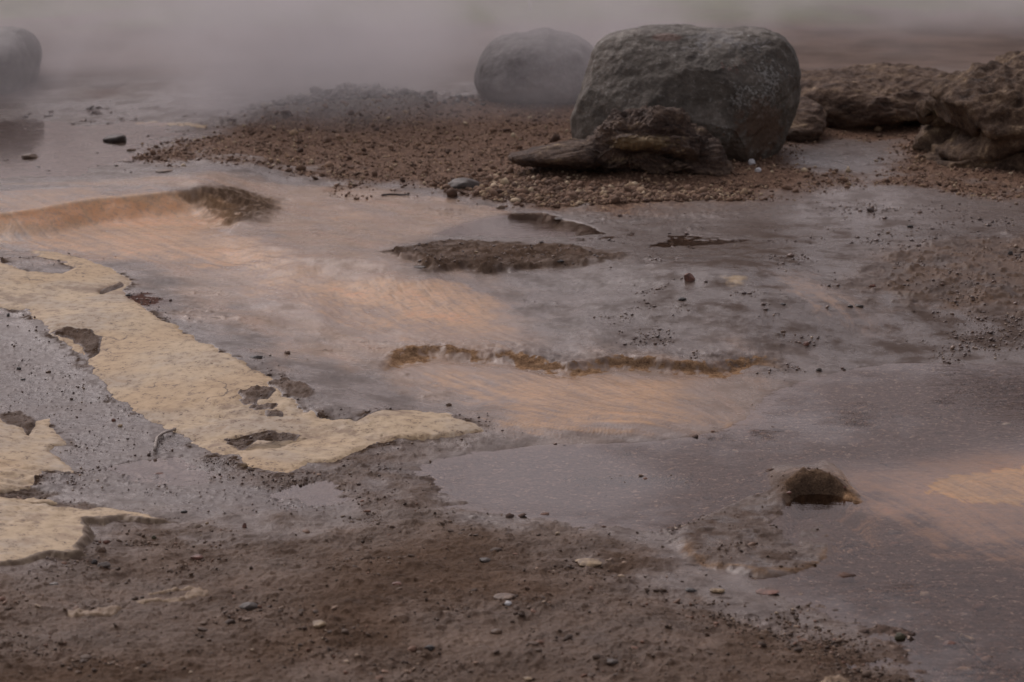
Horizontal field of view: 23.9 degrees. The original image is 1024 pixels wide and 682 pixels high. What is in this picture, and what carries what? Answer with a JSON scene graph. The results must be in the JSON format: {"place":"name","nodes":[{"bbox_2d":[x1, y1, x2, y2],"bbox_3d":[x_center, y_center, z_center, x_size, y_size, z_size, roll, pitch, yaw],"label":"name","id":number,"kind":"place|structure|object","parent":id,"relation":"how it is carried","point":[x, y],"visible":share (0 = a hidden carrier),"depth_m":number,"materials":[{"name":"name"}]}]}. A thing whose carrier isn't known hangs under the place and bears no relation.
{"place":"outdoors","nodes":[
{"label":"outdoors","id":0,"kind":"place"},
{"bbox_2d":[0,117,197,172],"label":"pool water","id":1,"kind":"structure","parent":0,"point":[68,127],"depth_m":9.09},
{"bbox_2d":[227,82,485,114],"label":"gravel","id":2,"kind":"structure","parent":0,"point":[316,94],"depth_m":9.60,"materials":[{"name":"grey gravel"}]},
{"bbox_2d":[0,0,1023,681],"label":"ground","id":3,"kind":"structure","parent":0,"point":[244,260],"depth_m":5.64,"materials":[{"name":"brown soil"}]},
{"bbox_2d":[0,26,41,94],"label":"boulder","id":4,"kind":"object","parent":3,"relation":"on","point":[20,55],"visible":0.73,"depth_m":10.24,"materials":[{"name":"stone"}]},
{"bbox_2d":[21,153,38,159],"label":"stone","id":5,"kind":"object","parent":3,"relation":"on","point":[31,156],"visible":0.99,"depth_m":8.32,"materials":[{"name":"stone"}]},
{"bbox_2d":[0,418,170,565],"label":"sinter crust","id":6,"kind":"object","parent":3,"relation":"on","point":[33,529],"visible":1,"depth_m":4.35},
{"bbox_2d":[67,605,120,616],"bbox_3d":[-0.654,0.427,3.801,0.113,0.017,0.056,-4,12,-20],"label":"sinter strip","id":7,"kind":"object","parent":3,"relation":"on","point":[110,610],"visible":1,"depth_m":3.80,"materials":[{"name":"beige stone"}]},
{"bbox_2d":[95,545,105,552],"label":"stone","id":8,"kind":"object","parent":3,"relation":"on","point":[100,548],"visible":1,"depth_m":4.12,"materials":[{"name":"grey stone"}]},
{"bbox_2d":[97,562,110,567],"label":"stone","id":9,"kind":"object","parent":3,"relation":"on","point":[105,564],"visible":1,"depth_m":4.03,"materials":[{"name":"grey stone"}]},
{"bbox_2d":[103,134,126,142],"bbox_3d":[-1.448,-0.731,8.813,0.085,0.045,0.055,0,12,0],"label":"rock","id":10,"kind":"object","parent":3,"relation":"on","point":[118,138],"visible":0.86,"depth_m":8.79,"materials":[{"name":"stone"}]},
{"bbox_2d":[155,169,172,171],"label":"stone","id":11,"kind":"object","parent":3,"relation":"on","point":[164,170],"visible":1,"depth_m":7.90,"materials":[{"name":"beige stone"}]},
{"bbox_2d":[153,428,175,450],"bbox_3d":[-0.706,0.191,5.016,0.033,0.017,0.298,2,12,11],"label":"twig","id":12,"kind":"object","parent":3,"relation":"on","point":[159,436],"visible":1,"depth_m":4.97,"materials":[{"name":"grey wood"}]},
{"bbox_2d":[135,121,206,127],"bbox_3d":[-1.295,-0.834,9.317,0.428,0.018,0.167,7,14,32],"label":"sinter strip","id":13,"kind":"object","parent":3,"relation":"on","point":[196,125],"visible":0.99,"depth_m":9.29,"materials":[{"name":"grey stone"}]},
{"bbox_2d":[148,585,195,594],"bbox_3d":[-0.554,0.408,3.937,0.114,0.014,0.048,-6,13,-27],"label":"sinter strip","id":14,"kind":"object","parent":3,"relation":"on","point":[189,587],"visible":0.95,"depth_m":3.94,"materials":[{"name":"beige stone"}]},
{"bbox_2d":[137,587,208,603],"bbox_3d":[-0.546,0.414,3.892,0.068,0.020,0.165,11,16,42],"label":"sinter strip","id":15,"kind":"object","parent":3,"relation":"on","point":[195,592],"visible":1,"depth_m":3.90,"materials":[{"name":"beige stone"}]},
{"bbox_2d":[0,251,356,454],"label":"sinter crust","id":16,"kind":"object","parent":3,"relation":"on","point":[150,366],"visible":0.98,"depth_m":5.50},
{"bbox_2d":[190,554,202,559],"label":"stone","id":17,"kind":"object","parent":3,"relation":"on","point":[197,556],"visible":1,"depth_m":4.13,"materials":[{"name":"beige stone"}]},
{"bbox_2d":[0,325,431,511],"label":"mud crumbs","id":18,"kind":"object","parent":3,"relation":"on","point":[275,480],"visible":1,"depth_m":4.72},
{"bbox_2d":[240,462,247,467],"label":"stone","id":19,"kind":"object","parent":3,"relation":"on","point":[244,464],"visible":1,"depth_m":4.77,"materials":[{"name":"beige stone"}]},
{"bbox_2d":[239,602,257,610],"bbox_3d":[-0.415,0.422,3.829,0.030,0.017,0.024,-7,14,-32],"label":"stone","id":20,"kind":"object","parent":3,"relation":"on","point":[247,606],"visible":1,"depth_m":3.82,"materials":[{"name":"grey stone"}]},
{"bbox_2d":[0,98,510,172],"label":"mud crumbs","id":21,"kind":"object","parent":3,"relation":"on","point":[83,120],"visible":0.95,"depth_m":9.16,"materials":[{"name":"soil"}]},
{"bbox_2d":[250,355,262,358],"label":"stone","id":22,"kind":"object","parent":3,"relation":"on","point":[256,356],"visible":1,"depth_m":5.54,"materials":[{"name":"grey stone"}]},
{"bbox_2d":[1,253,522,584],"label":"mud crumbs","id":23,"kind":"object","parent":3,"relation":"on","point":[149,453],"visible":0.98,"depth_m":4.96,"materials":[{"name":"brown soil"}]},
{"bbox_2d":[313,620,326,627],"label":"stone","id":24,"kind":"object","parent":3,"relation":"on","point":[318,623],"visible":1,"depth_m":3.71,"materials":[{"name":"beige stone"}]},
{"bbox_2d":[233,410,483,472],"bbox_3d":[-0.327,0.203,4.966,0.579,0.039,0.285,-9,15,-38],"label":"sinter crust","id":25,"kind":"object","parent":3,"relation":"on","point":[382,426],"visible":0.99,"depth_m":4.98},
{"bbox_2d":[381,193,409,195],"bbox_3d":[-0.371,-0.467,7.704,0.093,0.006,0.019,-1,12,-7],"label":"twig","id":26,"kind":"object","parent":3,"relation":"on","point":[394,194],"visible":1,"depth_m":7.71,"materials":[{"name":"wood"}]},
{"bbox_2d":[0,467,856,681],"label":"mud lumps","id":27,"kind":"object","parent":3,"relation":"on","point":[595,656],"visible":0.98,"depth_m":3.79,"materials":[{"name":"brown soil"}]},
{"bbox_2d":[425,645,434,650],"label":"stone","id":28,"kind":"object","parent":3,"relation":"on","point":[429,647],"visible":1,"depth_m":3.62,"materials":[{"name":"grey stone"}]},
{"bbox_2d":[0,468,915,681],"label":"mud crumbs","id":29,"kind":"object","parent":3,"relation":"on","point":[365,556],"visible":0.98,"depth_m":3.76,"materials":[{"name":"brown soil"}]},
{"bbox_2d":[448,178,480,189],"bbox_3d":[-0.156,-0.506,7.851,0.117,0.050,0.096,0,12,0],"label":"stone","id":30,"kind":"object","parent":3,"relation":"on","point":[460,183],"visible":0.77,"depth_m":7.82,"materials":[{"name":"grey stone"}]},
{"bbox_2d":[479,557,490,562],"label":"stone","id":31,"kind":"object","parent":3,"relation":"on","point":[484,560],"visible":1,"depth_m":4.12,"materials":[{"name":"grey stone"}]},
{"bbox_2d":[491,629,501,633],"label":"stone","id":32,"kind":"object","parent":3,"relation":"on","point":[496,631],"visible":1,"depth_m":3.71,"materials":[{"name":"stone"}]},
{"bbox_2d":[496,205,504,208],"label":"stone","id":33,"kind":"object","parent":3,"relation":"on","point":[500,207],"visible":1,"depth_m":7.54,"materials":[{"name":"beige stone"}]},
{"bbox_2d":[494,593,515,599],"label":"stone","id":34,"kind":"object","parent":3,"relation":"on","point":[506,596],"visible":1,"depth_m":3.86,"materials":[{"name":"beige stone"}]},
{"bbox_2d":[523,676,531,680],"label":"stone","id":35,"kind":"object","parent":3,"relation":"on","point":[527,678],"visible":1,"depth_m":3.52,"materials":[{"name":"beige stone"}]},
{"bbox_2d":[474,27,593,104],"bbox_3d":[0.113,-1.110,9.873,0.535,0.329,0.731,0,12,0],"label":"boulder","id":36,"kind":"object","parent":3,"relation":"on","point":[545,65],"visible":0.73,"depth_m":9.57,"materials":[{"name":"grey stone"}]},
{"bbox_2d":[114,90,1023,207],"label":"gravel","id":37,"kind":"structure","parent":3,"relation":"on","point":[452,191],"depth_m":8.33,"materials":[{"name":"brown gravel"}]},
{"bbox_2d":[575,558,601,566],"bbox_3d":[0.130,0.378,4.119,0.045,0.010,0.042,0,12,0],"label":"stone","id":38,"kind":"object","parent":3,"relation":"on","point":[584,562],"visible":1,"depth_m":4.11,"materials":[{"name":"beige stone"}]},
{"bbox_2d":[607,659,617,663],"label":"stone","id":39,"kind":"object","parent":3,"relation":"on","point":[614,661],"visible":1,"depth_m":3.58,"materials":[{"name":"grey stone"}]},
{"bbox_2d":[508,105,733,176],"bbox_3d":[0.368,-0.656,7.998,0.765,0.271,0.400,0,12,0],"label":"rock ledge","id":40,"kind":"object","parent":3,"relation":"on","point":[658,139],"visible":0.98,"depth_m":7.90,"materials":[{"name":"brown stone"}]},
{"bbox_2d":[563,474,708,489],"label":"gravel","id":41,"kind":"structure","parent":3,"relation":"on","point":[642,478],"depth_m":4.73,"materials":[{"name":"grey gravel"}]},
{"bbox_2d":[570,23,800,161],"bbox_3d":[0.603,-0.859,8.459,0.803,0.487,0.709,0,12,0],"label":"boulder","id":42,"kind":"object","parent":3,"relation":"on","point":[736,91],"visible":0.66,"depth_m":8.22,"materials":[{"name":"grey stone"}]},
{"bbox_2d":[684,273,694,281],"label":"stone","id":43,"kind":"object","parent":3,"relation":"on","point":[688,277],"visible":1,"depth_m":6.29,"materials":[{"name":"brown stone"}]},
{"bbox_2d":[685,588,696,591],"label":"stone","id":44,"kind":"object","parent":3,"relation":"on","point":[690,590],"visible":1,"depth_m":3.98,"materials":[{"name":"grey stone"}]},
{"bbox_2d":[384,187,1023,429],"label":"mud crumbs","id":45,"kind":"object","parent":3,"relation":"on","point":[871,209],"visible":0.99,"depth_m":6.15,"materials":[{"name":"brown soil"}]},
{"bbox_2d":[710,588,724,592],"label":"stone","id":46,"kind":"object","parent":3,"relation":"on","point":[716,590],"visible":1,"depth_m":3.98,"materials":[{"name":"beige stone"}]},
{"bbox_2d":[748,159,754,164],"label":"stone","id":47,"kind":"object","parent":3,"relation":"on","point":[751,161],"visible":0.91,"depth_m":8.14,"materials":[{"name":"grey stone"}]},
{"bbox_2d":[756,589,778,594],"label":"stone","id":48,"kind":"object","parent":3,"relation":"on","point":[765,591],"visible":1,"depth_m":3.99,"materials":[{"name":"stone"}]},
{"bbox_2d":[599,593,941,681],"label":"gravel","id":49,"kind":"structure","parent":3,"relation":"on","point":[866,673],"depth_m":3.72,"materials":[{"name":"gravel"}]},
{"bbox_2d":[786,96,826,142],"bbox_3d":[1.058,-0.799,8.865,0.202,0.172,0.382,0,12,0],"label":"rock outcrop","id":50,"kind":"object","parent":3,"relation":"on","point":[809,123],"visible":0.6,"depth_m":8.73,"materials":[{"name":"brown stone"}]},
{"bbox_2d":[821,675,848,681],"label":"stone","id":51,"kind":"object","parent":3,"relation":"on","point":[834,678],"visible":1,"depth_m":3.56,"materials":[{"name":"beige stone"}]},
{"bbox_2d":[800,62,948,130],"bbox_3d":[1.433,-0.915,9.340,0.780,0.290,0.884,0,12,0],"label":"rock outcrop","id":52,"kind":"object","parent":3,"relation":"on","point":[882,95],"visible":0.65,"depth_m":9.03,"materials":[{"name":"brown stone"}]},
{"bbox_2d":[894,632,905,640],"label":"stone","id":53,"kind":"object","parent":3,"relation":"on","point":[899,636],"visible":1,"depth_m":3.77,"materials":[{"name":"grey stone"}]},
{"bbox_2d":[942,640,956,646],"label":"stone","id":54,"kind":"object","parent":3,"relation":"on","point":[949,643],"visible":1,"depth_m":3.75,"materials":[{"name":"stone"}]},
{"bbox_2d":[959,633,975,642],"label":"stone","id":55,"kind":"object","parent":3,"relation":"on","point":[968,638],"visible":1,"depth_m":3.79,"materials":[{"name":"beige stone"}]},
{"bbox_2d":[912,50,1023,170],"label":"rock outcrop","id":56,"kind":"object","parent":3,"relation":"on","point":[972,116],"visible":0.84,"depth_m":8.19,"materials":[{"name":"brown stone"}]},
{"bbox_2d":[955,634,984,663],"bbox_3d":[0.707,0.475,3.734,0.007,0.007,0.126,-2,12,-8],"label":"twig","id":57,"kind":"object","parent":3,"relation":"on","point":[967,647],"visible":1,"depth_m":3.73,"materials":[{"name":"wood"}]},
{"bbox_2d":[434,172,767,207],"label":"gravel","id":58,"kind":"structure","parent":0,"point":[511,188],"depth_m":7.69,"materials":[{"name":"brown gravel"}]},
{"bbox_2d":[432,406,1023,681],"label":"stream gravel","id":59,"kind":"structure","parent":0,"point":[843,577],"depth_m":4.11,"materials":[{"name":"gravel"}]},
{"bbox_2d":[846,364,1023,425],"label":"stream water","id":60,"kind":"structure","parent":0,"point":[1013,390],"depth_m":5.60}
]}

